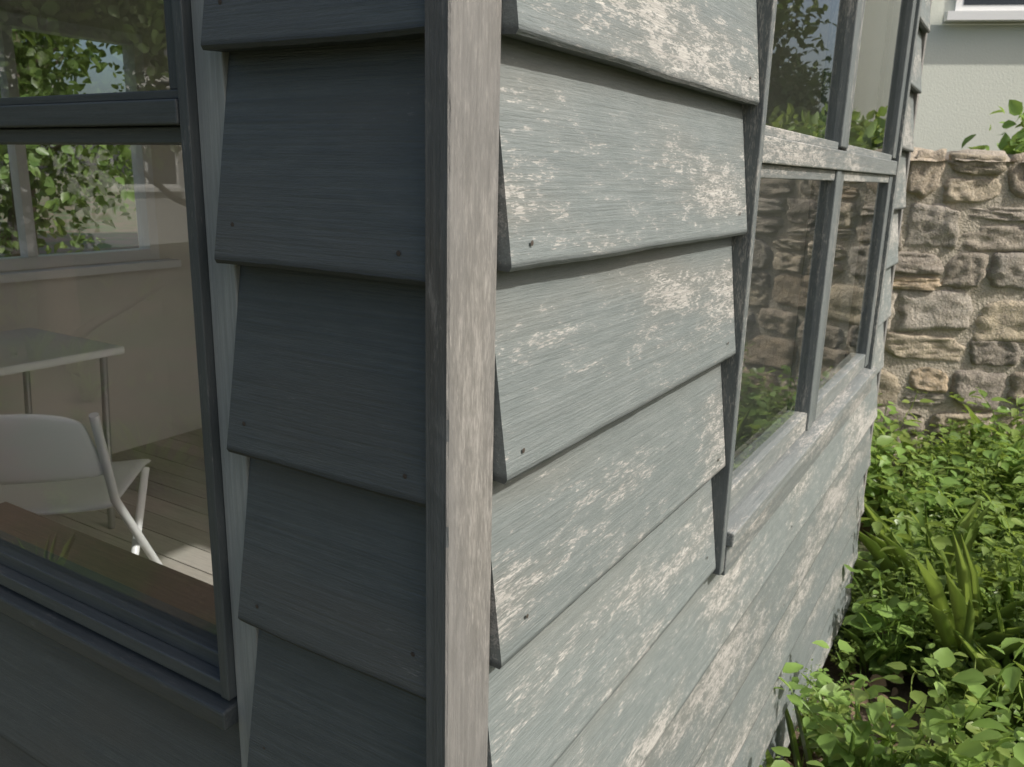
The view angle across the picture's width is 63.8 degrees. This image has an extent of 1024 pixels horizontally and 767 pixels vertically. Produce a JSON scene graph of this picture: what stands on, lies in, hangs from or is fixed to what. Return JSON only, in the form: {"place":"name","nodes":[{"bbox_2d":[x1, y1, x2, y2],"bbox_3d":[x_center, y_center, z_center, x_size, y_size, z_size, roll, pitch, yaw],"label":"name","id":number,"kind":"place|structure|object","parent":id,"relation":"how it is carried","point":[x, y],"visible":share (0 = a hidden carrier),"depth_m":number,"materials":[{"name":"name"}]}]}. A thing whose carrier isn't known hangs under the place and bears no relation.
{"place":"outdoors","nodes":[
{"label":"outdoors","id":0,"kind":"place"},
{"bbox_2d":[0,37,132,174],"label":"sky","id":1,"kind":"structure","parent":0,"point":[101,82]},
{"bbox_2d":[0,174,1017,766],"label":"ground","id":2,"kind":"structure","parent":0,"point":[122,234],"depth_m":14.60,"materials":[{"name":"soil"}]},
{"bbox_2d":[0,29,74,252],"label":"tree","id":3,"kind":"object","parent":2,"relation":"on","point":[35,160],"visible":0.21,"depth_m":4.65,"materials":[{"name":"green plant"}]},
{"bbox_2d":[0,30,135,256],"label":"tree","id":4,"kind":"object","parent":2,"relation":"on","point":[35,56],"visible":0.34,"depth_m":6.55,"materials":[{"name":"green plant"}]},
{"bbox_2d":[0,0,931,766],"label":"wooden shed","id":5,"kind":"structure","parent":2,"relation":"on","point":[494,382],"depth_m":0.72,"materials":[{"name":"paint"}]},
{"bbox_2d":[0,328,124,528],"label":"folding table","id":6,"kind":"object","parent":5,"relation":"on","point":[25,351],"visible":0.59,"depth_m":2.52,"materials":[{"name":"white plastic"}]},
{"bbox_2d":[0,412,162,564],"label":"plastic chair","id":7,"kind":"object","parent":5,"relation":"on","point":[51,464],"visible":0.91,"depth_m":1.76,"materials":[{"name":"white plastic"}]},
{"bbox_2d":[0,502,215,624],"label":"window sill","id":8,"kind":"structure","parent":5,"relation":"on","point":[180,590],"depth_m":1.44,"materials":[{"name":"brown wood"}]},
{"bbox_2d":[122,34,159,258],"bbox_3d":[-1.468,-0.923,3.255,0.070,0.850,0.040,10,16,30],"label":"back window frame","id":9,"kind":"structure","parent":5,"relation":"in","point":[133,59],"depth_m":3.26,"materials":[{"name":"white wood"}]},
{"bbox_2d":[123,0,1023,238],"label":"walls","id":10,"kind":"structure","parent":2,"relation":"on","point":[972,78],"depth_m":7.03,"materials":[{"name":"white paint"}]},
{"bbox_2d":[943,10,1023,21],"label":"sill","id":11,"kind":"structure","parent":10,"relation":"attached to","point":[987,16],"depth_m":6.80,"materials":[{"name":"white paint"}]},
{"bbox_2d":[954,0,1023,10],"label":"window surround","id":12,"kind":"object","parent":10,"relation":"attached to","point":[960,5],"depth_m":6.85,"materials":[{"name":"white paint"}]},
{"bbox_2d":[964,0,1023,4],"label":"pane","id":13,"kind":"object","parent":12,"relation":"attached to","point":[993,2],"visible":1,"depth_m":6.83,"materials":[{"name":"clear glass"}]},
{"bbox_2d":[759,387,1023,766],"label":"undergrowth","id":14,"kind":"object","parent":2,"relation":"on","point":[954,506],"visible":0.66,"depth_m":2.28,"materials":[{"name":"green plant"}]},
{"bbox_2d":[783,570,1012,766],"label":"leaf litter","id":15,"kind":"object","parent":2,"relation":"on","point":[881,682],"visible":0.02,"depth_m":2.26,"materials":[{"name":"plant"}]},
{"bbox_2d":[873,148,1023,467],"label":"stones","id":16,"kind":"object","parent":2,"relation":"on","point":[998,336],"visible":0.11,"depth_m":3.72,"materials":[{"name":"beige stone"}]},
{"bbox_2d":[876,160,1023,475],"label":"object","id":17,"kind":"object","parent":2,"relation":"on","point":[983,293],"depth_m":3.74,"materials":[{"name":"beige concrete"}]},
{"bbox_2d":[910,147,1023,161],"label":"coping","id":18,"kind":"object","parent":17,"relation":"on","point":[969,151],"visible":0.07,"depth_m":3.60,"materials":[{"name":"stone"}]},
{"bbox_2d":[961,100,1023,154],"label":"shrub","id":19,"kind":"object","parent":2,"relation":"on","point":[1014,145],"visible":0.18,"depth_m":3.81,"materials":[{"name":"green plant"}]}
]}

